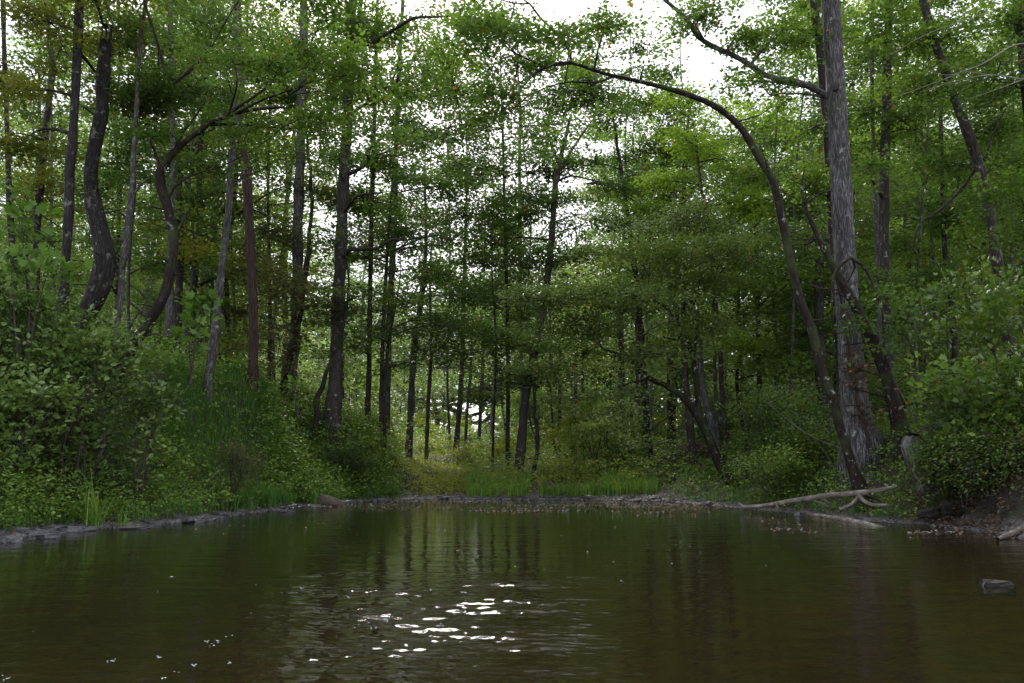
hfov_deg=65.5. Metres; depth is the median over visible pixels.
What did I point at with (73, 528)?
stone
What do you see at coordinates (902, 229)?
tree
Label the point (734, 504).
gravel
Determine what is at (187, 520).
stone
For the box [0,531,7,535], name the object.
stone
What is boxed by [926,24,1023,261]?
tree
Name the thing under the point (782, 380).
bush
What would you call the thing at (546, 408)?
tree
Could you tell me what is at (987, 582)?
stone
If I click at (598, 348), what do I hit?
tree
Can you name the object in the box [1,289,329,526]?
weeds
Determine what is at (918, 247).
young tree
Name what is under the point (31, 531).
stone
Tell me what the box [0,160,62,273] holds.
tree
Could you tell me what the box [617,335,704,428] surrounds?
tree
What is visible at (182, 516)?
stone
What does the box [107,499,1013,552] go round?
floating leaves
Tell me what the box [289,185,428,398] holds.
tree
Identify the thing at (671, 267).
tree
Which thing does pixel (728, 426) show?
bush
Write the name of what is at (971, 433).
shrub
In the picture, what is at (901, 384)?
bush
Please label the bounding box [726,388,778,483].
tree
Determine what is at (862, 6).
tree
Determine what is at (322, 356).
young tree
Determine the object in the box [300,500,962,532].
pale flotsam
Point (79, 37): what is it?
tree
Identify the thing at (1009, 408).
creepers
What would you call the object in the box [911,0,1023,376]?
young tree
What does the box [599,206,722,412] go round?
tree
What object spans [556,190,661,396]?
tree
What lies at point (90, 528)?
stone
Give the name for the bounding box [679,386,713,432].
bush
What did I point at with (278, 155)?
tree
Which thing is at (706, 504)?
stone
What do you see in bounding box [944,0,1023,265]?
tree
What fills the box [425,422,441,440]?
bush
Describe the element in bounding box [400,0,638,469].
tree
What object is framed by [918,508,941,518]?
rock
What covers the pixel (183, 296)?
tree
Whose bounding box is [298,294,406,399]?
tree
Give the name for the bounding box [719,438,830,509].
bush
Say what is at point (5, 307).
shrub
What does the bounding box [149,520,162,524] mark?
stone
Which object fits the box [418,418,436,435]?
bush
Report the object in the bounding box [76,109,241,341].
tree
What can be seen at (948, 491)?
bush
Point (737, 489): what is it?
weeds
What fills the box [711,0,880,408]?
young tree
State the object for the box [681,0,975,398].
tree
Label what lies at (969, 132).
tree
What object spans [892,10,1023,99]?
dead branch
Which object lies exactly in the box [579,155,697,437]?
tree
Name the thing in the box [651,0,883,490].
tree
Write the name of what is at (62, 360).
shrub
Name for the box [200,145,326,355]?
tree
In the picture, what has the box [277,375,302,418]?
sapling
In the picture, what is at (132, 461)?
withered weeds
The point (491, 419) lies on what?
tree
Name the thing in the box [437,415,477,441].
bush
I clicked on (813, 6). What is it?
tree
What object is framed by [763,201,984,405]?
tree
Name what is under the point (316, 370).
tree
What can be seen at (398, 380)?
tree
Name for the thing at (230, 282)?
tree
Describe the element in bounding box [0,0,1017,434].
sky
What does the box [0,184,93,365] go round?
sapling
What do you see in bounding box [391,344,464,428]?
tree
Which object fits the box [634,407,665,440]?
bush
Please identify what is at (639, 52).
young tree
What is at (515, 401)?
bush
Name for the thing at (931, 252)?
young tree
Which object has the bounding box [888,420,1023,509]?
creepers
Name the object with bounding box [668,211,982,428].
tree
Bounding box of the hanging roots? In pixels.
[932,461,1000,516]
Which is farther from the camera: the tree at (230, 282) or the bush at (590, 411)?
the tree at (230, 282)
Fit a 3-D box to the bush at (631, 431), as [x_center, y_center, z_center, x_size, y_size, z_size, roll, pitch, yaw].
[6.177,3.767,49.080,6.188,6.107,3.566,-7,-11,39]
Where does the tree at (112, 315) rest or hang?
on the ground at (1017, 514)
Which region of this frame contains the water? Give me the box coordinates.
[0,499,1023,682]
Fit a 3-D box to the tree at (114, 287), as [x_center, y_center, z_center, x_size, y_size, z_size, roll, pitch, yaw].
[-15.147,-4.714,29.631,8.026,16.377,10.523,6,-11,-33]
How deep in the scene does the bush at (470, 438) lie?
47.09 m
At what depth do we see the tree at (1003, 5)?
33.44 m
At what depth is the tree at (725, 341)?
53.48 m
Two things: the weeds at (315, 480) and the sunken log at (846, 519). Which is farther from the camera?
the weeds at (315, 480)
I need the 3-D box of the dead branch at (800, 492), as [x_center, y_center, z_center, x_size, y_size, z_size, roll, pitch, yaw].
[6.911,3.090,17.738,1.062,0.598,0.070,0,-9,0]
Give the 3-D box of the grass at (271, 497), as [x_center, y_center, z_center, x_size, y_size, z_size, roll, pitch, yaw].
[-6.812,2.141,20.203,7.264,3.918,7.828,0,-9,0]
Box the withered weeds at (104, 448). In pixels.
[0,367,201,497]
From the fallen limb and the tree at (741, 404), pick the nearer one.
the fallen limb
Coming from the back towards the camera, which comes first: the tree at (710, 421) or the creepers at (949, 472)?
the tree at (710, 421)
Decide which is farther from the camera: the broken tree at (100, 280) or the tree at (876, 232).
the tree at (876, 232)
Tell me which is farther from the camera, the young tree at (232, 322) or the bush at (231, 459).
the young tree at (232, 322)
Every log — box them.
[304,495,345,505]
[806,512,883,526]
[995,525,1023,539]
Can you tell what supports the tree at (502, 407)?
on the ground at (1017, 514)
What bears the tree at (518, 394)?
on the ground at (1017, 514)
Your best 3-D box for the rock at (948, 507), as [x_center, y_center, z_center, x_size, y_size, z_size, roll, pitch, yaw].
[7.409,2.761,13.313,0.641,0.320,0.397,4,-7,-11]
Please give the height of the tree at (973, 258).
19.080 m
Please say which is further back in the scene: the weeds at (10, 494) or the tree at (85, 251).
the tree at (85, 251)
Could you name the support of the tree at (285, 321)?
on the ground at (1017, 514)
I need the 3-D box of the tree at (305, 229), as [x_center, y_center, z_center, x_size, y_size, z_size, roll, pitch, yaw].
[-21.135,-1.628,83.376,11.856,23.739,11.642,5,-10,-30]
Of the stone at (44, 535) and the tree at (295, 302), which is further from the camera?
the tree at (295, 302)
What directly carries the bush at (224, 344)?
on the ground at (1017, 514)
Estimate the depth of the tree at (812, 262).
50.56 m
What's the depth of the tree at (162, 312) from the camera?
36.69 m
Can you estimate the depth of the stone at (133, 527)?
12.55 m
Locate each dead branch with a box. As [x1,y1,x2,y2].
[767,386,841,469]
[799,474,829,493]
[865,494,879,500]
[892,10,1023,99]
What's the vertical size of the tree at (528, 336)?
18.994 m
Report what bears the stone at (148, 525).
on the ground at (1017, 514)
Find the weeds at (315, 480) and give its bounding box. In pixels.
[246,359,407,503]
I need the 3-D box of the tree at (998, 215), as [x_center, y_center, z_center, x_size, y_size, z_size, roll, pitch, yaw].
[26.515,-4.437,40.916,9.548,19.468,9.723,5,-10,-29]
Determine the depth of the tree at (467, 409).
43.94 m
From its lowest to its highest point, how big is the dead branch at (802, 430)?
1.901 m
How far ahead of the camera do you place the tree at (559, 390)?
35.87 m
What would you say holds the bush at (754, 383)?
on the ground at (1017, 514)
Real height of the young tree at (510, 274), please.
19.997 m
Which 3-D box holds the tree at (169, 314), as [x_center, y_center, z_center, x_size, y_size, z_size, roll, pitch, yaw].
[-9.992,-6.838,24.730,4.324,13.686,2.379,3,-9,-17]
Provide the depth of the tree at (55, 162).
51.86 m
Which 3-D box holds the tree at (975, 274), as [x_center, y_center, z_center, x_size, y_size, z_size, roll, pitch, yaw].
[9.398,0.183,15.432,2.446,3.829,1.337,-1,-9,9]
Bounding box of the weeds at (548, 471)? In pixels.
[342,412,675,496]
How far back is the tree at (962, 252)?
52.90 m
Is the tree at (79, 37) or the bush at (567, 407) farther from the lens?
the bush at (567, 407)
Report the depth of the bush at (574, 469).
26.62 m
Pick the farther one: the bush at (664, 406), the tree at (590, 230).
the tree at (590, 230)
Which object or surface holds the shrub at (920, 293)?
on the ground at (1017, 514)
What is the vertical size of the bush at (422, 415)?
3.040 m
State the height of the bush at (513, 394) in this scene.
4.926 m
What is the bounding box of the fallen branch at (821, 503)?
[816,501,833,509]
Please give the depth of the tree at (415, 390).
82.11 m
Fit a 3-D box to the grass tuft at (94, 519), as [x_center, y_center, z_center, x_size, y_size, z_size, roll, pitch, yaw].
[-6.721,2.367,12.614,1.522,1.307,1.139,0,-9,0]
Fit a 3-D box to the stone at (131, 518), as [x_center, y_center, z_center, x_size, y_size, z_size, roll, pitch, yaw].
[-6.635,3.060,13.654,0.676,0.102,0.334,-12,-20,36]
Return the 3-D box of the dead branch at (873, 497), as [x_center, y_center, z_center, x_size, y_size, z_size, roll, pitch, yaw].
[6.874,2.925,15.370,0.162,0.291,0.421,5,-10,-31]
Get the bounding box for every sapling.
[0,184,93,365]
[169,287,222,384]
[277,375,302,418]
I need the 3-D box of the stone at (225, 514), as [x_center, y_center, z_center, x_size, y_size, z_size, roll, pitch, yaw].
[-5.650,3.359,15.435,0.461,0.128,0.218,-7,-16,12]
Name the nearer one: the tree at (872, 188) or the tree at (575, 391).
the tree at (575, 391)
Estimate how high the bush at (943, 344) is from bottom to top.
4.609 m
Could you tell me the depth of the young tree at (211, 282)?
27.96 m
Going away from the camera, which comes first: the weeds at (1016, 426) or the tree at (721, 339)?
the weeds at (1016, 426)
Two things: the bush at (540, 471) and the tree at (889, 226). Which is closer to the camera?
the bush at (540, 471)
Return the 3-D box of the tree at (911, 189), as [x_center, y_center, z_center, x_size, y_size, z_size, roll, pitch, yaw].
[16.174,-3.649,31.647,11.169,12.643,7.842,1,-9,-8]
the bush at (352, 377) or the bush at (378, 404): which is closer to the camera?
the bush at (352, 377)
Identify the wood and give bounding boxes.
[0,122,930,437]
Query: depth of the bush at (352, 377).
32.77 m
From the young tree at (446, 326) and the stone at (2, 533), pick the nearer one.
the stone at (2, 533)
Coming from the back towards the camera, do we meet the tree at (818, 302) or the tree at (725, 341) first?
the tree at (725, 341)
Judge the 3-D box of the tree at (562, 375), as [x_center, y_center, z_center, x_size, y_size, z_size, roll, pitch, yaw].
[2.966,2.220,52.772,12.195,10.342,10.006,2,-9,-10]
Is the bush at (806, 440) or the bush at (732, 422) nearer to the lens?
the bush at (806, 440)
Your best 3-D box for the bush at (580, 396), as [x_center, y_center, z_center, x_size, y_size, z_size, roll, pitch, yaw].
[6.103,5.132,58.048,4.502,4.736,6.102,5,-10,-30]
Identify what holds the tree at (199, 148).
on the ground at (1017, 514)
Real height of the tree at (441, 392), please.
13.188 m
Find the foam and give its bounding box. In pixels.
[1,561,623,679]
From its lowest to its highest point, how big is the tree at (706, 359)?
12.243 m
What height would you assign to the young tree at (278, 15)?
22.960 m
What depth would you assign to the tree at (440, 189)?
27.83 m
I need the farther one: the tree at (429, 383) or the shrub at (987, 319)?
the tree at (429, 383)
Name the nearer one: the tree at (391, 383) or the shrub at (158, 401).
the shrub at (158, 401)
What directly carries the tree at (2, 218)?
on the ground at (1017, 514)
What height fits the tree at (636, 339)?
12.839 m
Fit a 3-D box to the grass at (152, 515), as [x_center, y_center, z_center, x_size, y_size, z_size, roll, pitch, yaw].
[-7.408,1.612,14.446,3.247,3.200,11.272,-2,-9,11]
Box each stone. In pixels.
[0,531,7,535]
[0,535,22,542]
[8,527,50,535]
[23,523,39,527]
[35,532,60,538]
[47,525,83,532]
[82,525,97,530]
[117,525,150,528]
[119,516,135,521]
[139,524,155,525]
[142,518,150,522]
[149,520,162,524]
[172,513,191,518]
[178,519,194,522]
[187,514,209,518]
[193,518,207,522]
[207,517,218,520]
[210,515,224,520]
[211,511,229,516]
[280,510,294,512]
[341,500,353,503]
[373,498,394,500]
[699,502,712,505]
[794,511,805,515]
[859,514,870,517]
[927,511,953,523]
[978,578,1014,585]
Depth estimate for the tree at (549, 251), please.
28.88 m
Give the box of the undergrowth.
[291,348,1002,483]
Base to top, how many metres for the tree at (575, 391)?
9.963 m
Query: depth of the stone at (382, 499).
22.47 m
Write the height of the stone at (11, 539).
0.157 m
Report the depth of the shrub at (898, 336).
15.78 m
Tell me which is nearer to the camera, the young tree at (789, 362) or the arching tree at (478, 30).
the arching tree at (478, 30)
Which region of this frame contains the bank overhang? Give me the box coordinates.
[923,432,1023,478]
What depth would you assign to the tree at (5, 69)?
21.17 m
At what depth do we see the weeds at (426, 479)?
26.56 m
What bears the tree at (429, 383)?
on the ground at (1017, 514)
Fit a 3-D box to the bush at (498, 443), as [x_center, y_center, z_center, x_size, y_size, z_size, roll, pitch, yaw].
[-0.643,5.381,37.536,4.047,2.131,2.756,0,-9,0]
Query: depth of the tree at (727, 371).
55.28 m
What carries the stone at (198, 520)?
on the ground at (1017, 514)
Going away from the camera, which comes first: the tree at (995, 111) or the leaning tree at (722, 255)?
the leaning tree at (722, 255)
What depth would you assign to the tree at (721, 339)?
76.14 m
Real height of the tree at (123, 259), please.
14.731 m
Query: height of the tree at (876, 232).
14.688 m
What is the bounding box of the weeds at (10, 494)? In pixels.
[0,290,409,527]
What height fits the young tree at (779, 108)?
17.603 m
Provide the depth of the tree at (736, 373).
29.08 m
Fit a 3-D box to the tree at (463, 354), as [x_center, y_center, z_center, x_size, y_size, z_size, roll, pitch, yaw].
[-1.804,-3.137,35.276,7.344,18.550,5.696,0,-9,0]
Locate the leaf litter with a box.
[2,371,1023,533]
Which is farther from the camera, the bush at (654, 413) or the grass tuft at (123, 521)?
the bush at (654, 413)
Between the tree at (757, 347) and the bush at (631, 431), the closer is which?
the tree at (757, 347)
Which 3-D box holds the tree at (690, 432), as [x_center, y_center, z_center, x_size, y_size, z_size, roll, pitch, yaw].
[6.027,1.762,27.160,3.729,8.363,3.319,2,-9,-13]
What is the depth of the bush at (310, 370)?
42.82 m
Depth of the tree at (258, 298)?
66.13 m
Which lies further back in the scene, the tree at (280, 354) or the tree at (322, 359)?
the tree at (322, 359)
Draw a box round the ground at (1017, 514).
[0,359,1023,537]
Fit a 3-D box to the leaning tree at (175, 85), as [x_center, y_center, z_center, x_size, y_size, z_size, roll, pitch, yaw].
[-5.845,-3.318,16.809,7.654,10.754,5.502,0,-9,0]
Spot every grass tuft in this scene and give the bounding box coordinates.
[36,457,135,528]
[111,503,137,525]
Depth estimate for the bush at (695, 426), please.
49.01 m
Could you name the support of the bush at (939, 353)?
on the ground at (1017, 514)
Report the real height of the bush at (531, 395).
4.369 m
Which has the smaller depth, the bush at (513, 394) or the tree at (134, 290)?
the tree at (134, 290)
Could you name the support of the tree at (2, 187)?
on the ground at (1017, 514)
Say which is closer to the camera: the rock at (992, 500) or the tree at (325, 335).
the rock at (992, 500)
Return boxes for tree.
[0,0,47,295]
[0,0,107,309]
[0,0,123,293]
[0,0,163,308]
[0,0,211,333]
[0,1,166,311]
[0,2,225,342]
[0,50,111,293]
[0,80,88,302]
[0,122,143,329]
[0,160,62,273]
[18,3,274,365]
[20,0,324,358]
[21,164,144,318]
[21,188,113,307]
[32,0,385,366]
[41,25,154,342]
[47,2,193,352]
[54,1,251,334]
[55,0,335,365]
[71,221,159,330]
[74,235,164,341]
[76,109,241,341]
[84,0,265,361]
[94,0,233,368]
[100,0,409,408]
[109,144,240,355]
[110,284,224,360]
[113,272,280,377]
[125,2,256,337]
[137,0,287,369]
[140,262,327,385]
[155,153,246,354]
[171,0,281,407]
[173,0,318,372]
[175,18,360,381]
[182,200,279,352]
[185,4,381,379]
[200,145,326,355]
[200,218,289,344]
[205,0,357,384]
[208,182,321,373]
[214,1,375,405]
[221,2,281,393]
[237,304,362,403]
[251,0,510,444]
[260,213,352,380]
[265,0,424,403]
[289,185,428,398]
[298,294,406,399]
[299,238,521,464]
[302,6,508,434]
[302,236,403,405]
[309,333,365,378]
[320,0,872,512]
[326,0,418,424]
[344,0,461,434]
[344,356,408,408]
[349,120,490,460]
[365,349,431,421]
[376,0,523,445]
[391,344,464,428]
[391,358,442,425]
[393,93,552,466]
[397,292,480,429]
[399,217,459,463]
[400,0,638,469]
[408,235,566,436]
[434,196,562,472]
[444,57,660,471]
[454,316,528,443]
[459,0,598,449]
[464,306,505,446]
[465,180,535,440]
[467,63,670,453]
[467,304,640,443]
[468,212,581,443]
[479,351,587,480]
[483,362,561,438]
[492,72,524,405]
[493,326,589,451]
[495,184,806,486]
[513,156,736,460]
[526,0,720,433]
[527,297,709,438]
[533,295,597,449]
[534,275,612,424]
[541,339,610,443]
[553,78,694,468]
[554,277,662,421]
[555,311,662,411]
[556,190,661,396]
[557,116,749,449]
[563,222,657,403]
[569,352,627,440]
[574,259,691,460]
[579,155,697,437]
[590,288,665,432]
[594,74,808,447]
[599,87,789,461]
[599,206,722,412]
[605,0,744,447]
[606,113,769,373]
[610,206,733,440]
[611,209,903,444]
[615,137,876,432]
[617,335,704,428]
[644,165,776,424]
[644,272,751,474]
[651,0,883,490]
[654,323,771,424]
[663,300,765,459]
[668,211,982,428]
[669,94,788,425]
[677,200,827,438]
[678,303,769,395]
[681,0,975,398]
[691,298,753,386]
[694,266,747,446]
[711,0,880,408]
[715,0,891,429]
[720,113,868,384]
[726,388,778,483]
[729,13,953,411]
[733,0,880,305]
[734,160,866,445]
[749,130,871,352]
[755,0,912,408]
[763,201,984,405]
[782,170,921,470]
[783,124,942,400]
[800,0,1010,335]
[801,84,1023,359]
[802,0,1006,392]
[806,0,897,388]
[813,109,997,367]
[816,0,980,411]
[825,86,938,314]
[849,0,997,375]
[853,42,1014,370]
[854,0,1023,371]
[858,99,1023,375]
[859,97,972,333]
[872,30,1023,357]
[889,0,1023,288]
[904,218,1005,362]
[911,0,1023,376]
[922,100,1023,347]
[923,0,1023,270]
[924,143,997,352]
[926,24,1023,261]
[930,83,1023,362]
[943,4,1023,331]
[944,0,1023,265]
[953,24,1023,357]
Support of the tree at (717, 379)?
on the ground at (1017, 514)
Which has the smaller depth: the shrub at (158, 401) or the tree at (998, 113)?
the shrub at (158, 401)
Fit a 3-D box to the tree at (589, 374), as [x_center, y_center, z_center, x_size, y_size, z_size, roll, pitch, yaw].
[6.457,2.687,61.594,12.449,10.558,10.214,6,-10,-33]
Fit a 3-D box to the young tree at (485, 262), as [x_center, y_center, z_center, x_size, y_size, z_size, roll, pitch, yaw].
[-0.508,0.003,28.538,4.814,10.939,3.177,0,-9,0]
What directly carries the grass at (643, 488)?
on the ground at (1017, 514)
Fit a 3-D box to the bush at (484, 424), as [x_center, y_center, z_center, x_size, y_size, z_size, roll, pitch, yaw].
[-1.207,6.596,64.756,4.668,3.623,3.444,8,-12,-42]
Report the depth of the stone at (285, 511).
16.95 m
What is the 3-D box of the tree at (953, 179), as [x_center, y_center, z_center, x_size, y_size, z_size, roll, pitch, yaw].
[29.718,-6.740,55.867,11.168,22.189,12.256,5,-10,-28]
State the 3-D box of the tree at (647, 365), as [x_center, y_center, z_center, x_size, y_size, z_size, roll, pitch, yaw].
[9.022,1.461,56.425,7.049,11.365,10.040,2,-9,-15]
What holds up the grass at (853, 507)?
on the ground at (1017, 514)
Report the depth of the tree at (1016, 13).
18.01 m
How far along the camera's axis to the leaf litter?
16.43 m
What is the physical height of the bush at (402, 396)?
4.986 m
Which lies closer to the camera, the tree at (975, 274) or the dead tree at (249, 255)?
the tree at (975, 274)
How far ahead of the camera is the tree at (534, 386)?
27.59 m
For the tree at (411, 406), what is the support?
on the ground at (1017, 514)
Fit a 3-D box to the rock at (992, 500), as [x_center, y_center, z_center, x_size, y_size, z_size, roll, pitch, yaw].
[7.833,2.563,12.241,0.842,0.579,0.503,2,-6,-29]
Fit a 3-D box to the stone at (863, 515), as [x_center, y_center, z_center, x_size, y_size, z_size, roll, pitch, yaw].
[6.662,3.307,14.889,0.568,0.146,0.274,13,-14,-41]
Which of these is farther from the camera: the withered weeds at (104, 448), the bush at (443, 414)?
the bush at (443, 414)
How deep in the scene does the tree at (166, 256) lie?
45.71 m
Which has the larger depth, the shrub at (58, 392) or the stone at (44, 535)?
the shrub at (58, 392)
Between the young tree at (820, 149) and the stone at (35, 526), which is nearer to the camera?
the stone at (35, 526)
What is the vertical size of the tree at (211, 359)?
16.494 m
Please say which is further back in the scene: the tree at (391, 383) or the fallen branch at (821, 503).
the tree at (391, 383)
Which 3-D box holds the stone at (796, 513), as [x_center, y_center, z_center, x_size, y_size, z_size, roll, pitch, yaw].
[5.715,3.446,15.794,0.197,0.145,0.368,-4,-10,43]
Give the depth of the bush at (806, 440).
18.68 m
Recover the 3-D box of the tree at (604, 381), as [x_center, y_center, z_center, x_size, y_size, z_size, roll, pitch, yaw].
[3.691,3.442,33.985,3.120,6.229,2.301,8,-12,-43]
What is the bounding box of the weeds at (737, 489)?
[658,339,1023,518]
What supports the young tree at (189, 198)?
on the ground at (1017, 514)
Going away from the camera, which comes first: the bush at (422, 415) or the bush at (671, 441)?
the bush at (671, 441)
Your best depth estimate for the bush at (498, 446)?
32.55 m
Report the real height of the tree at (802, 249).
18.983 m
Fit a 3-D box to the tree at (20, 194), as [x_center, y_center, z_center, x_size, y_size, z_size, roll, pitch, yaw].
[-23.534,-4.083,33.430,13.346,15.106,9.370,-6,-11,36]
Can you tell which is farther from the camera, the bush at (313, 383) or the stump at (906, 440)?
the bush at (313, 383)
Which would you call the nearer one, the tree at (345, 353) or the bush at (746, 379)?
the bush at (746, 379)
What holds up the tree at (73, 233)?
on the ground at (1017, 514)
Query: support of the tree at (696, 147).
on the ground at (1017, 514)
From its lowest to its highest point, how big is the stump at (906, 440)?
1.675 m
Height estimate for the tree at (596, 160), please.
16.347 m
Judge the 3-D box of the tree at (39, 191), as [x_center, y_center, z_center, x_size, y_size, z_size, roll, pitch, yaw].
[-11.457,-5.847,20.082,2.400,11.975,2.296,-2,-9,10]
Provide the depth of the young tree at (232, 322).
30.54 m
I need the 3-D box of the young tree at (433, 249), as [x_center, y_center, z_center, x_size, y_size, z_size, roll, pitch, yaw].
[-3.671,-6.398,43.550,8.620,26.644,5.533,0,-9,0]
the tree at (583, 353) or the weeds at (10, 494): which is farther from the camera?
the tree at (583, 353)
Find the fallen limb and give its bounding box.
[738,485,897,510]
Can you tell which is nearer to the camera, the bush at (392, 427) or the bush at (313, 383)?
the bush at (392, 427)
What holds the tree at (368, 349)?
on the ground at (1017, 514)
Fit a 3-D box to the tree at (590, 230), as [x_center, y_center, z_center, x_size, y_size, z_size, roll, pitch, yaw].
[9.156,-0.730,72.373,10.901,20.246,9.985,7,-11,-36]
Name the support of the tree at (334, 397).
on the ground at (1017, 514)
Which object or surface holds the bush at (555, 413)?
on the ground at (1017, 514)
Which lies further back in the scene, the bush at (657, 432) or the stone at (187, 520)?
the bush at (657, 432)
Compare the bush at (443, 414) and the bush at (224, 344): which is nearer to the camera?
the bush at (224, 344)
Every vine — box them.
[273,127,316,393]
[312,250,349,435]
[807,278,902,449]
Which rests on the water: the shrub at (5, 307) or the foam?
the foam
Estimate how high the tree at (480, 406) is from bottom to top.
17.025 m
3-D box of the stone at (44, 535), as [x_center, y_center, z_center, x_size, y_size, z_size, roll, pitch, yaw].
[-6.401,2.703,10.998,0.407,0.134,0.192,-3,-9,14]
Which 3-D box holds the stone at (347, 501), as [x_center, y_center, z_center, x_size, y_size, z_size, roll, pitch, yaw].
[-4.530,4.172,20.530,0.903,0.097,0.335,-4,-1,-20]
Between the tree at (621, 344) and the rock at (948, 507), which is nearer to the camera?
the rock at (948, 507)
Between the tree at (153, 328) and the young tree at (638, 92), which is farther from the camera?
the tree at (153, 328)
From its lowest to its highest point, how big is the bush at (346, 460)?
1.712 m
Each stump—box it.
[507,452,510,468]
[901,420,958,497]
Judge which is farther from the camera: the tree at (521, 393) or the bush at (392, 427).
the tree at (521, 393)
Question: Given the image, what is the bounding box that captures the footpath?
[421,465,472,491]
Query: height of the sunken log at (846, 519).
0.166 m
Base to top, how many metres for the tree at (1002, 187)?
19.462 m
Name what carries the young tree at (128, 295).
on the ground at (1017, 514)
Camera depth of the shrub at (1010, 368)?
12.57 m
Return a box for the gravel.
[2,447,1022,538]
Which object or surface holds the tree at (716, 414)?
on the ground at (1017, 514)
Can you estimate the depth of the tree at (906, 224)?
37.45 m
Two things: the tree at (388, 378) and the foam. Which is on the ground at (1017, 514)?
the tree at (388, 378)
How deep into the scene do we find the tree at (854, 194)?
34.41 m
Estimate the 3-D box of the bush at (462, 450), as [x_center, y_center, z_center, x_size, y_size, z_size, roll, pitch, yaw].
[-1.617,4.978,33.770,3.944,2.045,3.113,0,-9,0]
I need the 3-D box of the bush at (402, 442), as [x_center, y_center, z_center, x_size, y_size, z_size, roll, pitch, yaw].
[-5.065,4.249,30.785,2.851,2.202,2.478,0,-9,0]
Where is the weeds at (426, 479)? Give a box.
[386,444,492,496]
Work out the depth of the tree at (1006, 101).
40.96 m
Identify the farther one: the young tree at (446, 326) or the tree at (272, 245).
the tree at (272, 245)
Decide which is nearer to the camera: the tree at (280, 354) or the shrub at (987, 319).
the shrub at (987, 319)
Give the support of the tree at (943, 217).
on the ground at (1017, 514)
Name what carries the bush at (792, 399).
on the ground at (1017, 514)
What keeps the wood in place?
on the ground at (1017, 514)
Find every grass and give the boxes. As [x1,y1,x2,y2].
[0,377,259,530]
[158,355,402,511]
[369,439,472,491]
[462,464,658,496]
[684,425,932,520]
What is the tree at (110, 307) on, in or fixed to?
on the ground at (1017, 514)
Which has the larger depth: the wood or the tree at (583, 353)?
the wood
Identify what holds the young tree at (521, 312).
on the ground at (1017, 514)
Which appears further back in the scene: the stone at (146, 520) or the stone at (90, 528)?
the stone at (146, 520)
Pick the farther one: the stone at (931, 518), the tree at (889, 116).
the tree at (889, 116)
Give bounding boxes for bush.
[194,310,275,388]
[204,430,273,510]
[258,356,323,389]
[298,365,352,394]
[317,357,423,447]
[317,439,384,489]
[344,364,420,430]
[350,384,406,418]
[356,403,413,442]
[390,426,415,460]
[399,429,460,454]
[404,408,451,434]
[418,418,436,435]
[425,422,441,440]
[430,434,514,467]
[432,418,490,445]
[436,408,471,437]
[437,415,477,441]
[471,433,534,455]
[474,406,516,435]
[475,428,543,464]
[486,385,546,437]
[496,387,569,443]
[501,391,561,444]
[513,404,618,465]
[527,457,560,478]
[528,406,570,446]
[536,455,625,480]
[540,389,669,468]
[552,385,626,434]
[553,412,626,474]
[558,382,649,459]
[561,431,638,471]
[572,361,640,440]
[599,433,696,465]
[626,393,685,441]
[629,410,679,441]
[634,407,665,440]
[676,413,699,439]
[677,386,774,458]
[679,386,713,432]
[710,403,765,438]
[715,368,838,479]
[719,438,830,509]
[723,353,773,422]
[725,309,835,425]
[733,354,835,424]
[761,401,837,483]
[866,358,935,430]
[879,327,996,386]
[892,310,994,385]
[905,417,975,520]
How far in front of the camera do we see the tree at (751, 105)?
52.79 m
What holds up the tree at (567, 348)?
on the ground at (1017, 514)
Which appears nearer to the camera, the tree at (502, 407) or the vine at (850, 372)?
the vine at (850, 372)
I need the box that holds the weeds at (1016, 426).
[900,387,1023,492]
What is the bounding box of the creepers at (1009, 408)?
[922,382,1023,474]
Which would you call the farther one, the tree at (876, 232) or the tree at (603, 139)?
the tree at (603, 139)
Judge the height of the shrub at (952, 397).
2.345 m
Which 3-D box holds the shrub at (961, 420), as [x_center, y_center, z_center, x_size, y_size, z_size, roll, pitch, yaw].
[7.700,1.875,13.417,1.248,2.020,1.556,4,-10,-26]
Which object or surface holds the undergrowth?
on the ground at (1017, 514)
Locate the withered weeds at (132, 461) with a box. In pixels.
[0,337,257,522]
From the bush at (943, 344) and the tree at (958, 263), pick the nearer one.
the bush at (943, 344)
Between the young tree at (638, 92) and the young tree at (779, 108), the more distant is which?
the young tree at (638, 92)
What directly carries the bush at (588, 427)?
on the ground at (1017, 514)
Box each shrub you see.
[0,271,102,423]
[0,285,167,467]
[0,308,183,507]
[0,354,103,496]
[98,374,189,513]
[844,293,958,427]
[880,263,972,418]
[894,341,1022,430]
[904,264,1023,403]
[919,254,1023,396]
[925,394,1000,501]
[946,418,1018,477]
[955,336,1023,431]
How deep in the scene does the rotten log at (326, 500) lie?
19.59 m
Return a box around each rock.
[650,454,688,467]
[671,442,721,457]
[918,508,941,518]
[941,496,969,515]
[989,490,1005,517]
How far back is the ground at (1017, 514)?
16.52 m
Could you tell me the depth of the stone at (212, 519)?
14.40 m
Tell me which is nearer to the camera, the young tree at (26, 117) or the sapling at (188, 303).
the sapling at (188, 303)
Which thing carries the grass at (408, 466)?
on the ground at (1017, 514)

